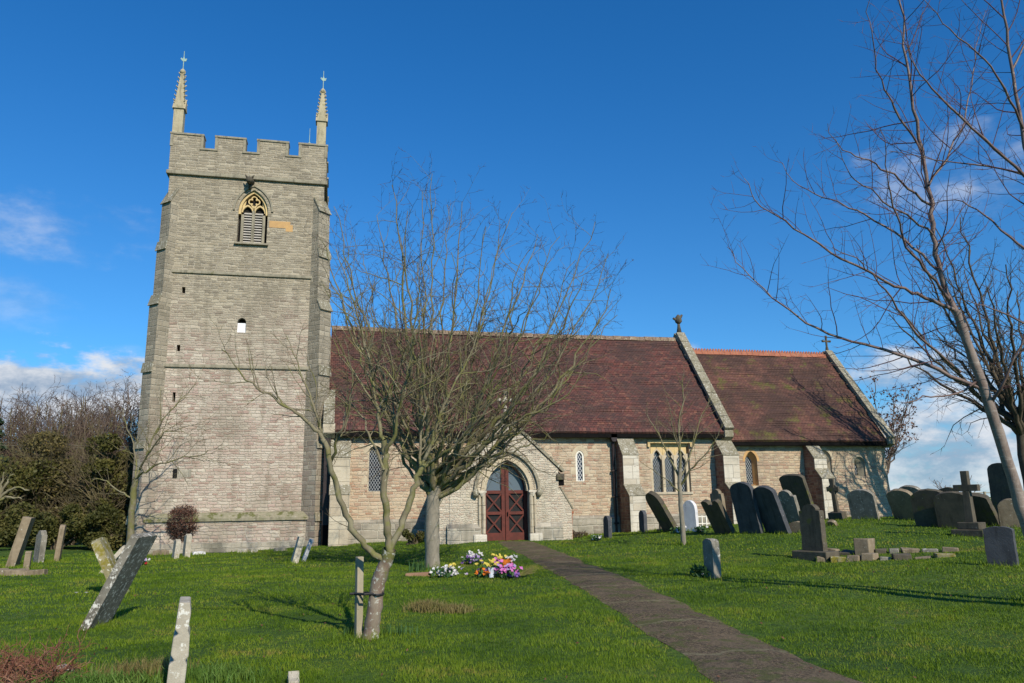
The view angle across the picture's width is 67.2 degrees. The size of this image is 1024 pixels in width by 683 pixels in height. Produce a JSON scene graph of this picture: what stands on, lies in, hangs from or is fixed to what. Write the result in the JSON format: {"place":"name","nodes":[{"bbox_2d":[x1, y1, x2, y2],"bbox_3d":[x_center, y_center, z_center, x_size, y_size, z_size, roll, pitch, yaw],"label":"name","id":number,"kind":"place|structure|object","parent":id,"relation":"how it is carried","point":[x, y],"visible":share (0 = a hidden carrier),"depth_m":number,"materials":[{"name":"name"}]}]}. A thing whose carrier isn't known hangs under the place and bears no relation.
{"place":"outdoors","nodes":[
{"label":"outdoors","id":0,"kind":"place"},
{"bbox_2d":[0,497,1023,682],"bbox_3d":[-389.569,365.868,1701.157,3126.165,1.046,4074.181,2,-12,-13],"label":"ground","id":1,"kind":"structure","parent":0,"point":[77,548],"depth_m":11.34,"materials":[{"name":"green plant"}]},
{"bbox_2d":[0,408,9,508],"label":"conifer","id":2,"kind":"object","parent":1,"relation":"on","point":[2,445],"visible":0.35,"depth_m":37.22,"materials":[{"name":"green plant"}]},
{"bbox_2d":[0,472,28,500],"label":"pruned tree","id":3,"kind":"object","parent":1,"relation":"on","point":[2,494],"visible":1,"depth_m":24.47,"materials":[{"name":"grey plant"}]},
{"bbox_2d":[5,516,35,567],"bbox_3d":[-14.191,5.946,22.143,0.220,1.782,0.764,16,-17,-19],"label":"headstone","id":4,"kind":"object","parent":1,"relation":"on","point":[20,542],"visible":0.71,"depth_m":21.94,"materials":[{"name":"brown stone"}]},
{"bbox_2d":[0,568,47,575],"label":"kerbed grave","id":5,"kind":"object","parent":1,"relation":"on","point":[20,571],"visible":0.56,"depth_m":18.99,"materials":[{"name":"brown stone"}]},
{"bbox_2d":[23,551,32,567],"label":"headstone","id":6,"kind":"object","parent":1,"relation":"on","point":[27,558],"visible":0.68,"depth_m":20.59,"materials":[{"name":"brown stone"}]},
{"bbox_2d":[0,445,66,546],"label":"evergreen shrub","id":7,"kind":"object","parent":1,"relation":"on","point":[29,471],"visible":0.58,"depth_m":33.30,"materials":[{"name":"green plant"}]},
{"bbox_2d":[0,385,66,462],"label":"woodland tree","id":8,"kind":"object","parent":1,"relation":"on","point":[29,417],"visible":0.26,"depth_m":46.35,"materials":[{"name":"brown plant"}]},
{"bbox_2d":[33,530,47,562],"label":"headstone","id":9,"kind":"object","parent":1,"relation":"on","point":[40,545],"visible":0.7,"depth_m":23.99,"materials":[{"name":"grey stone"}]},
{"bbox_2d":[0,375,86,504],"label":"woodland tree","id":10,"kind":"object","parent":1,"relation":"on","point":[13,441],"visible":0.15,"depth_m":43.02,"materials":[{"name":"brown plant"}]},
{"bbox_2d":[0,392,95,443],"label":"woodland tree","id":11,"kind":"object","parent":1,"relation":"on","point":[12,407],"visible":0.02,"depth_m":52.11,"materials":[{"name":"brown plant"}]},
{"bbox_2d":[3,377,103,502],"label":"woodland tree","id":12,"kind":"object","parent":1,"relation":"on","point":[77,407],"visible":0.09,"depth_m":47.20,"materials":[{"name":"brown plant"}]},
{"bbox_2d":[0,399,108,545],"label":"evergreen shrub","id":13,"kind":"object","parent":1,"relation":"on","point":[40,444],"visible":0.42,"depth_m":34.37,"materials":[{"name":"green plant"}]},
{"bbox_2d":[0,497,115,549],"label":"evergreen shrub","id":14,"kind":"object","parent":1,"relation":"on","point":[49,523],"visible":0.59,"depth_m":30.91,"materials":[{"name":"green plant"}]},
{"bbox_2d":[54,525,65,560],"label":"headstone","id":15,"kind":"object","parent":1,"relation":"on","point":[60,542],"visible":0.76,"depth_m":24.97,"materials":[{"name":"brown stone"}]},
{"bbox_2d":[32,454,99,544],"bbox_3d":[-19.791,7.183,34.559,3.736,4.906,4.544,9,-16,-40],"label":"evergreen shrub","id":16,"kind":"object","parent":1,"relation":"on","point":[66,489],"visible":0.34,"depth_m":34.08,"materials":[{"name":"green plant"}]},
{"bbox_2d":[0,623,134,682],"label":"dead stem clump","id":17,"kind":"object","parent":1,"relation":"on","point":[13,665],"visible":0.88,"depth_m":7.31,"materials":[{"name":"brown plant"}]},
{"bbox_2d":[17,378,131,496],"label":"woodland tree","id":18,"kind":"object","parent":1,"relation":"on","point":[80,414],"visible":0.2,"depth_m":43.25,"materials":[{"name":"brown plant"}]},
{"bbox_2d":[35,402,135,537],"bbox_3d":[-17.707,5.840,33.930,6.055,6.468,4.559,2,-12,-13],"label":"evergreen shrub","id":19,"kind":"object","parent":1,"relation":"on","point":[113,465],"visible":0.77,"depth_m":33.40,"materials":[{"name":"green plant"}]},
{"bbox_2d":[0,663,186,682],"bbox_3d":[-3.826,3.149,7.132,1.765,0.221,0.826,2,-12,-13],"label":"weeds","id":20,"kind":"object","parent":1,"relation":"on","point":[115,678],"visible":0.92,"depth_m":7.15,"materials":[{"name":"green plant"}]},
{"bbox_2d":[64,507,126,550],"bbox_3d":[-16.346,7.610,31.251,3.086,1.963,2.231,2,-12,-13],"label":"evergreen shrub","id":21,"kind":"object","parent":1,"relation":"on","point":[95,518],"visible":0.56,"depth_m":30.75,"materials":[{"name":"green plant"}]},
{"bbox_2d":[52,375,139,448],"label":"woodland tree","id":22,"kind":"object","parent":1,"relation":"on","point":[121,407],"visible":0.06,"depth_m":48.14,"materials":[{"name":"brown plant"}]},
{"bbox_2d":[69,396,138,535],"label":"woodland tree","id":23,"kind":"object","parent":1,"relation":"on","point":[125,441],"visible":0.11,"depth_m":43.73,"materials":[{"name":"brown plant"}]},
{"bbox_2d":[91,537,129,592],"bbox_3d":[-7.409,4.350,14.328,0.160,1.473,0.563,-25,-4,-19],"label":"headstone","id":24,"kind":"object","parent":1,"relation":"on","point":[104,554],"visible":0.48,"depth_m":14.11,"materials":[{"name":"yellow stone"}]},
{"bbox_2d":[99,545,124,572],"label":"headstone","id":25,"kind":"object","parent":1,"relation":"on","point":[117,554],"visible":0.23,"depth_m":19.39,"materials":[{"name":"stone"}]},
{"bbox_2d":[84,375,140,452],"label":"woodland tree","id":26,"kind":"object","parent":1,"relation":"on","point":[128,412],"visible":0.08,"depth_m":47.44,"materials":[{"name":"brown plant"}]},
{"bbox_2d":[79,532,156,630],"bbox_3d":[-5.639,3.542,10.909,0.110,1.723,0.673,25,-12,2],"label":"headstone","id":27,"kind":"object","parent":1,"relation":"on","point":[120,578],"visible":0.67,"depth_m":10.78,"materials":[{"name":"grey stone"}]},
{"bbox_2d":[80,652,200,679],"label":"weeds","id":28,"kind":"object","parent":1,"relation":"on","point":[149,667],"visible":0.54,"depth_m":7.67,"materials":[{"name":"plant"}]},
{"bbox_2d":[152,550,168,554],"bbox_3d":[-13.027,7.857,28.509,0.591,0.280,0.280,-1,-12,3],"label":"loose stone","id":29,"kind":"object","parent":1,"relation":"on","point":[159,551],"visible":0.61,"depth_m":28.39,"materials":[{"name":"brown stone"}]},
{"bbox_2d":[93,359,235,543],"bbox_3d":[-11.995,4.084,26.868,3.592,7.286,5.392,12,-17,-46],"label":"tree","id":30,"kind":"object","parent":1,"relation":"on","point":[131,509],"visible":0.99,"depth_m":26.91,"materials":[{"name":"brown plant"}]},
{"bbox_2d":[172,539,180,558],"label":"headstone","id":31,"kind":"object","parent":1,"relation":"on","point":[176,548],"visible":0.56,"depth_m":26.43,"materials":[{"name":"stone"}]},
{"bbox_2d":[167,597,190,682],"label":"headstone","id":32,"kind":"object","parent":1,"relation":"on","point":[177,668],"visible":1,"depth_m":6.88,"materials":[{"name":"stone"}]},
{"bbox_2d":[164,505,199,542],"bbox_3d":[-12.703,7.277,29.774,1.493,1.980,1.454,2,-12,-13],"label":"clipped shrub","id":33,"kind":"object","parent":1,"relation":"on","point":[175,530],"visible":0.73,"depth_m":29.39,"materials":[{"name":"brown plant"}]},
{"bbox_2d":[182,534,191,556],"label":"headstone","id":34,"kind":"object","parent":1,"relation":"on","point":[187,545],"visible":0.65,"depth_m":27.23,"materials":[{"name":"stone"}]},
{"bbox_2d":[140,658,284,682],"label":"weeds","id":35,"kind":"object","parent":1,"relation":"on","point":[231,672],"visible":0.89,"depth_m":7.42,"materials":[{"name":"green plant"}]},
{"bbox_2d":[287,671,299,682],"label":"headstone","id":36,"kind":"object","parent":1,"relation":"on","point":[294,676],"visible":0.94,"depth_m":7.25,"materials":[{"name":"stone"}]},
{"bbox_2d":[291,536,304,562],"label":"headstone","id":37,"kind":"object","parent":1,"relation":"on","point":[296,554],"visible":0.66,"depth_m":22.23,"materials":[{"name":"stone"}]},
{"bbox_2d":[301,538,312,561],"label":"headstone","id":38,"kind":"object","parent":1,"relation":"on","point":[307,549],"visible":0.56,"depth_m":22.80,"materials":[{"name":"white stone"}]},
{"bbox_2d":[343,624,353,634],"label":"daffodil leaves","id":39,"kind":"object","parent":1,"relation":"on","point":[347,629],"visible":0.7,"depth_m":9.83,"materials":[{"name":"green plant"}]},
{"bbox_2d":[354,556,363,637],"bbox_3d":[-1.921,3.356,9.659,0.084,1.270,0.084,6,-14,-32],"label":"wooden stake","id":40,"kind":"object","parent":1,"relation":"on","point":[359,575],"visible":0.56,"depth_m":9.66,"materials":[{"name":"beige wood"}]},
{"bbox_2d":[188,199,548,639],"bbox_3d":[-1.701,1.157,9.519,4.337,5.453,2.778,2,-12,-13],"label":"young tree","id":41,"kind":"object","parent":1,"relation":"on","point":[385,559],"visible":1,"depth_m":9.56,"materials":[{"name":"brown plant"}]},
{"bbox_2d":[350,591,384,595],"bbox_3d":[-1.804,3.134,9.594,0.458,0.050,0.277,-4,-12,15],"label":"tree tie","id":42,"kind":"object","parent":41,"relation":"attached to","point":[369,594],"visible":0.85,"depth_m":9.50,"materials":[{"name":"black rubber"}]},
{"bbox_2d":[379,622,417,635],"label":"daffodil leaves","id":43,"kind":"object","parent":1,"relation":"on","point":[397,629],"visible":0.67,"depth_m":9.80,"materials":[{"name":"green plant"}]},
{"bbox_2d":[401,528,424,544],"bbox_3d":[-3.649,7.268,28.461,1.061,0.755,0.637,8,-15,-35],"label":"shrub","id":44,"kind":"object","parent":1,"relation":"on","point":[412,538],"depth_m":28.31,"materials":[{"name":"green plant"}]},
{"bbox_2d":[405,572,429,575],"bbox_3d":[-2.095,5.205,17.160,0.540,0.100,0.200,-3,-12,-1],"label":"wooden board","id":45,"kind":"object","parent":1,"relation":"on","point":[417,574],"visible":0.5,"depth_m":17.07,"materials":[{"name":"brown wood"}]},
{"bbox_2d":[407,559,428,571],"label":"daffodil leaves","id":46,"kind":"object","parent":1,"relation":"on","point":[421,566],"visible":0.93,"depth_m":18.25,"materials":[{"name":"green plant"}]},
{"bbox_2d":[397,596,455,613],"bbox_3d":[-1.278,4.045,11.812,0.993,0.209,0.965,2,-12,-13],"label":"tussock","id":47,"kind":"object","parent":1,"relation":"on","point":[424,605],"visible":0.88,"depth_m":11.65,"materials":[{"name":"plant"}]},
{"bbox_2d":[428,563,467,578],"bbox_3d":[-1.403,5.003,16.820,0.847,0.341,0.751,2,-12,-13],"label":"flower bunch","id":48,"kind":"object","parent":1,"relation":"on","point":[450,570],"visible":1,"depth_m":16.70,"materials":[{"name":"white plant"}]},
{"bbox_2d":[279,147,633,567],"bbox_3d":[-1.300,0.320,18.940,8.592,10.926,6.711,-2,-12,4],"label":"bare tree","id":49,"kind":"object","parent":1,"relation":"on","point":[442,482],"visible":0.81,"depth_m":19.11,"materials":[{"name":"brown plant"}]},
{"bbox_2d":[434,601,481,614],"bbox_3d":[-0.838,4.050,11.733,0.772,0.175,0.855,2,-12,-13],"label":"tussock","id":50,"kind":"object","parent":1,"relation":"on","point":[458,608],"visible":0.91,"depth_m":11.58,"materials":[{"name":"plant"}]},
{"bbox_2d":[461,549,484,564],"bbox_3d":[-1.071,5.639,20.072,0.653,0.419,0.682,-12,-16,43],"label":"flower bunch","id":51,"kind":"object","parent":1,"relation":"on","point":[472,559],"visible":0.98,"depth_m":20.03,"materials":[{"name":"purple plant"}]},
{"bbox_2d":[472,558,499,578],"bbox_3d":[-0.471,4.854,16.435,0.808,0.426,0.612,2,-12,-13],"label":"flower bunch","id":52,"kind":"object","parent":1,"relation":"on","point":[486,569],"visible":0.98,"depth_m":16.31,"materials":[{"name":"multicoloured plant"}]},
{"bbox_2d":[489,553,516,567],"bbox_3d":[-0.241,5.002,17.329,0.722,0.460,0.679,-6,-13,21],"label":"flower bunch","id":53,"kind":"object","parent":1,"relation":"on","point":[508,560],"visible":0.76,"depth_m":17.29,"materials":[{"name":"multicoloured plant"}]},
{"bbox_2d":[125,51,895,554],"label":"church","id":54,"kind":"structure","parent":1,"relation":"on","point":[233,249],"depth_m":32.42,"materials":[{"name":"grey stone"}]},
{"bbox_2d":[234,191,267,245],"bbox_3d":[-11.053,-5.311,32.897,1.360,2.600,0.540,2,-12,-13],"label":"belfry window","id":55,"kind":"structure","parent":54,"relation":"in","point":[253,209],"depth_m":32.99,"materials":[{"name":"yellow stone"}]},
{"bbox_2d":[361,441,387,491],"bbox_3d":[-5.579,5.076,31.309,1.060,2.050,0.268,2,-12,-13],"label":"lancet window","id":56,"kind":"structure","parent":54,"relation":"in","point":[373,485],"depth_m":31.33,"materials":[{"name":"grey glass"}]},
{"bbox_2d":[485,463,527,540],"bbox_3d":[-0.258,5.977,28.922,1.720,2.940,0.161,2,-12,-13],"label":"door","id":57,"kind":"structure","parent":54,"relation":"in","point":[505,521],"depth_m":28.91,"materials":[{"name":"red wood"}]},
{"bbox_2d":[570,446,588,480],"bbox_3d":[2.899,5.253,33.167,0.840,1.510,0.124,2,-12,-13],"label":"lancet window","id":58,"kind":"structure","parent":54,"relation":"in","point":[579,470],"depth_m":33.15,"materials":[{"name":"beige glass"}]},
{"bbox_2d":[647,440,692,494],"bbox_3d":[6.986,5.579,34.097,2.140,2.350,0.400,2,-12,-13],"label":"three light window","id":59,"kind":"structure","parent":54,"relation":"in","point":[658,454],"depth_m":34.18,"materials":[{"name":"beige stone"}]},
{"bbox_2d":[743,449,758,484],"bbox_3d":[10.912,5.762,35.354,0.840,1.670,0.349,2,-12,-13],"label":"splayed window","id":60,"kind":"structure","parent":54,"relation":"in","point":[750,460],"depth_m":35.42,"materials":[{"name":"beige stone"}]},
{"bbox_2d":[821,447,833,472],"bbox_3d":[14.635,5.778,36.216,0.920,1.580,0.349,2,-12,-13],"label":"splayed window","id":61,"kind":"structure","parent":54,"relation":"in","point":[827,455],"depth_m":36.23,"materials":[{"name":"beige stone"}]},
{"bbox_2d":[852,454,866,475],"bbox_3d":[16.420,5.879,36.610,0.820,1.030,0.349,2,-12,-13],"label":"splayed window","id":62,"kind":"structure","parent":54,"relation":"in","point":[858,462],"depth_m":36.62,"materials":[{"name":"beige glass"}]},
{"bbox_2d":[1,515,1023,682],"bbox_3d":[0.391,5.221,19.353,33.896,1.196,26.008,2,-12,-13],"label":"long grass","id":63,"kind":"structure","parent":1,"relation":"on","point":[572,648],"depth_m":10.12,"materials":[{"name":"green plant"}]},
{"bbox_2d":[6,519,1023,682],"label":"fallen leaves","id":64,"kind":"object","parent":1,"relation":"on","point":[511,592],"visible":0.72,"depth_m":12.52,"materials":[{"name":"brown plant"}]},
{"bbox_2d":[494,563,537,578],"bbox_3d":[0.125,4.861,16.334,1.011,0.367,0.648,6,-14,-29],"label":"flower bunch","id":65,"kind":"object","parent":1,"relation":"on","point":[509,570],"visible":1,"depth_m":16.16,"materials":[{"name":"pink plant"}]},
{"bbox_2d":[573,530,587,537],"bbox_3d":[2.589,7.513,29.822,0.749,0.447,0.440,-3,-12,8],"label":"wall plant","id":66,"kind":"object","parent":1,"relation":"on","point":[577,534],"depth_m":29.77,"materials":[{"name":"brown plant"}]},
{"bbox_2d":[590,534,601,540],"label":"flower bunch","id":67,"kind":"object","parent":1,"relation":"on","point":[597,537],"visible":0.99,"depth_m":27.05,"materials":[{"name":"white plant"}]},
{"bbox_2d":[603,516,611,537],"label":"headstone","id":68,"kind":"object","parent":1,"relation":"on","point":[607,527],"visible":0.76,"depth_m":28.18,"materials":[{"name":"grey stone"}]},
{"bbox_2d":[639,510,647,532],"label":"headstone","id":69,"kind":"object","parent":1,"relation":"on","point":[642,520],"visible":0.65,"depth_m":28.97,"materials":[{"name":"grey stone"}]},
{"bbox_2d":[645,491,677,531],"bbox_3d":[5.402,6.232,27.495,0.160,1.977,0.873,-30,0,-24],"label":"headstone","id":70,"kind":"object","parent":1,"relation":"on","point":[661,512],"visible":0.72,"depth_m":27.34,"materials":[{"name":"stone"}]},
{"bbox_2d":[669,526,686,532],"bbox_3d":[5.734,6.489,26.512,0.495,0.299,0.737,2,-12,-13],"label":"flower bunch","id":71,"kind":"object","parent":1,"relation":"on","point":[676,529],"visible":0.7,"depth_m":26.45,"materials":[{"name":"green plant"}]},
{"bbox_2d":[635,359,728,544],"bbox_3d":[5.149,3.396,22.963,3.061,5.660,2.137,-3,-12,8],"label":"sapling","id":72,"kind":"object","parent":1,"relation":"on","point":[679,473],"visible":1,"depth_m":22.95,"materials":[{"name":"brown plant"}]},
{"bbox_2d":[683,500,698,530],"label":"headstone","id":73,"kind":"object","parent":1,"relation":"on","point":[690,514],"visible":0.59,"depth_m":27.01,"materials":[{"name":"white stone"}]},
{"bbox_2d":[687,564,710,577],"bbox_3d":[3.777,4.563,15.300,0.454,0.283,0.675,2,-12,-13],"label":"flower bunch","id":74,"kind":"object","parent":1,"relation":"on","point":[699,569],"visible":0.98,"depth_m":15.29,"materials":[{"name":"green plant"}]},
{"bbox_2d":[692,525,708,532],"bbox_3d":[6.352,6.346,25.990,0.544,0.294,0.615,2,-12,-13],"label":"flower bunch","id":75,"kind":"object","parent":1,"relation":"on","point":[701,528],"visible":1,"depth_m":25.96,"materials":[{"name":"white plant"}]},
{"bbox_2d":[698,515,710,525],"bbox_3d":[7.465,6.919,29.580,1.500,0.470,0.060,2,-12,-13],"label":"grave railing","id":76,"kind":"object","parent":1,"relation":"on","point":[702,516],"visible":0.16,"depth_m":29.55,"materials":[{"name":"white metal"}]},
{"bbox_2d":[702,538,720,578],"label":"headstone","id":77,"kind":"object","parent":1,"relation":"on","point":[711,555],"visible":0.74,"depth_m":15.16,"materials":[{"name":"grey stone"}]},
{"bbox_2d":[701,499,734,533],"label":"headstone","id":78,"kind":"object","parent":1,"relation":"on","point":[717,516],"visible":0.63,"depth_m":24.87,"materials":[{"name":"stone"}]},
{"bbox_2d":[710,489,725,509],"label":"headstone","id":79,"kind":"object","parent":1,"relation":"on","point":[716,494],"visible":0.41,"depth_m":27.08,"materials":[{"name":"grey stone"}]},
{"bbox_2d":[730,482,763,533],"bbox_3d":[7.351,5.365,24.054,0.150,1.956,0.872,-9,-6,-32],"label":"headstone","id":80,"kind":"object","parent":1,"relation":"on","point":[746,508],"visible":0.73,"depth_m":23.97,"materials":[{"name":"grey stone"}]},
{"bbox_2d":[753,485,791,533],"bbox_3d":[7.946,5.301,23.518,0.150,1.874,0.916,-20,-2,-29],"label":"headstone","id":81,"kind":"object","parent":1,"relation":"on","point":[772,516],"visible":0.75,"depth_m":23.38,"materials":[{"name":"grey stone"}]},
{"bbox_2d":[778,490,799,523],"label":"headstone","id":82,"kind":"object","parent":1,"relation":"on","point":[789,503],"visible":0.54,"depth_m":25.88,"materials":[{"name":"grey stone"}]},
{"bbox_2d":[789,521,800,532],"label":"headstone","id":83,"kind":"object","parent":1,"relation":"on","point":[795,527],"visible":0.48,"depth_m":23.20,"materials":[{"name":"grey stone"}]},
{"bbox_2d":[779,474,813,510],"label":"headstone","id":84,"kind":"object","parent":1,"relation":"on","point":[795,484],"visible":0.47,"depth_m":27.83,"materials":[{"name":"stone"}]},
{"bbox_2d":[792,504,838,562],"bbox_3d":[7.170,4.672,18.299,0.500,1.580,0.950,6,-13,-32],"label":"headstone","id":85,"kind":"object","parent":1,"relation":"on","point":[813,531],"visible":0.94,"depth_m":18.21,"materials":[{"name":"stone"}]},
{"bbox_2d":[826,520,836,525],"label":"headstone","id":86,"kind":"object","parent":1,"relation":"on","point":[831,522],"visible":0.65,"depth_m":24.43,"materials":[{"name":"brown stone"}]},
{"bbox_2d":[826,479,846,519],"bbox_3d":[11.358,5.640,27.066,0.400,1.620,0.500,-1,-9,-42],"label":"stone cross","id":87,"kind":"object","parent":1,"relation":"on","point":[832,488],"visible":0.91,"depth_m":27.01,"materials":[{"name":"stone"}]},
{"bbox_2d":[700,0,1023,536],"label":"cherry tree","id":88,"kind":"object","parent":1,"relation":"on","point":[1005,455],"visible":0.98,"depth_m":11.18,"materials":[{"name":"brown plant"}]},
{"bbox_2d":[847,489,879,519],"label":"headstone","id":89,"kind":"object","parent":1,"relation":"on","point":[862,502],"visible":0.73,"depth_m":25.93,"materials":[{"name":"grey stone"}]},
{"bbox_2d":[817,538,958,562],"bbox_3d":[8.469,4.858,17.729,3.135,0.597,1.474,-8,-14,32],"label":"kerbed grave","id":90,"kind":"object","parent":1,"relation":"on","point":[864,548],"visible":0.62,"depth_m":17.66,"materials":[{"name":"grey stone"}]},
{"bbox_2d":[859,369,922,514],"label":"bare tree","id":91,"kind":"object","parent":1,"relation":"on","point":[892,449],"visible":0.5,"depth_m":46.41,"materials":[{"name":"brown plant"}]},
{"bbox_2d":[886,488,913,519],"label":"headstone","id":92,"kind":"object","parent":1,"relation":"on","point":[899,501],"visible":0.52,"depth_m":25.44,"materials":[{"name":"grey stone"}]},
{"bbox_2d":[900,485,919,492],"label":"headstone","id":93,"kind":"object","parent":1,"relation":"on","point":[912,488],"visible":0.17,"depth_m":26.83,"materials":[{"name":"grey stone"}]},
{"bbox_2d":[910,488,942,526],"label":"headstone","id":94,"kind":"object","parent":1,"relation":"on","point":[923,507],"visible":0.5,"depth_m":23.07,"materials":[{"name":"stone"}]},
{"bbox_2d":[850,0,1023,339],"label":"cherry tree","id":95,"kind":"object","parent":1,"relation":"on","point":[1019,117],"visible":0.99,"depth_m":10.05,"materials":[{"name":"brown plant"}]},
{"bbox_2d":[872,166,1023,487],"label":"bare tree","id":96,"kind":"object","parent":1,"relation":"on","point":[1013,419],"visible":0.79,"depth_m":32.12,"materials":[{"name":"brown plant"}]},
{"bbox_2d":[933,491,964,527],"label":"headstone","id":97,"kind":"object","parent":1,"relation":"on","point":[949,508],"visible":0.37,"depth_m":22.41,"materials":[{"name":"stone"}]},
{"bbox_2d":[939,487,958,491],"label":"headstone","id":98,"kind":"object","parent":1,"relation":"on","point":[944,489],"visible":0.1,"depth_m":29.09,"materials":[{"name":"stone"}]},
{"bbox_2d":[951,471,985,536],"bbox_3d":[11.962,4.330,20.158,0.600,1.860,0.800,7,-14,-34],"label":"stone cross","id":99,"kind":"object","parent":1,"relation":"on","point":[970,526],"visible":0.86,"depth_m":20.07,"materials":[{"name":"stone"}]},
{"bbox_2d":[972,492,999,526],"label":"headstone","id":100,"kind":"object","parent":1,"relation":"on","point":[985,511],"visible":0.36,"depth_m":22.25,"materials":[{"name":"stone"}]},
{"bbox_2d":[987,463,1010,515],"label":"headstone","id":101,"kind":"object","parent":1,"relation":"on","point":[998,486],"visible":0.3,"depth_m":25.31,"materials":[{"name":"stone"}]},
{"bbox_2d":[983,526,1018,565],"bbox_3d":[9.305,4.064,14.627,0.130,1.076,0.511,9,-15,-42],"label":"headstone","id":102,"kind":"object","parent":1,"relation":"on","point":[1000,544],"visible":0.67,"depth_m":14.60,"materials":[{"name":"grey stone"}]},
{"bbox_2d":[997,498,1019,526],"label":"headstone","id":103,"kind":"object","parent":1,"relation":"on","point":[1007,515],"visible":0.48,"depth_m":22.04,"materials":[{"name":"grey stone"}]},
{"bbox_2d":[0,0,1023,496],"label":"sky","id":104,"kind":"structure","parent":0,"point":[633,110],"materials":[{"name":"blue"}]},
{"bbox_2d":[499,541,862,682],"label":"path","id":105,"kind":"structure","parent":0,"point":[727,654],"depth_m":9.79,"materials":[{"name":"grey concrete"}]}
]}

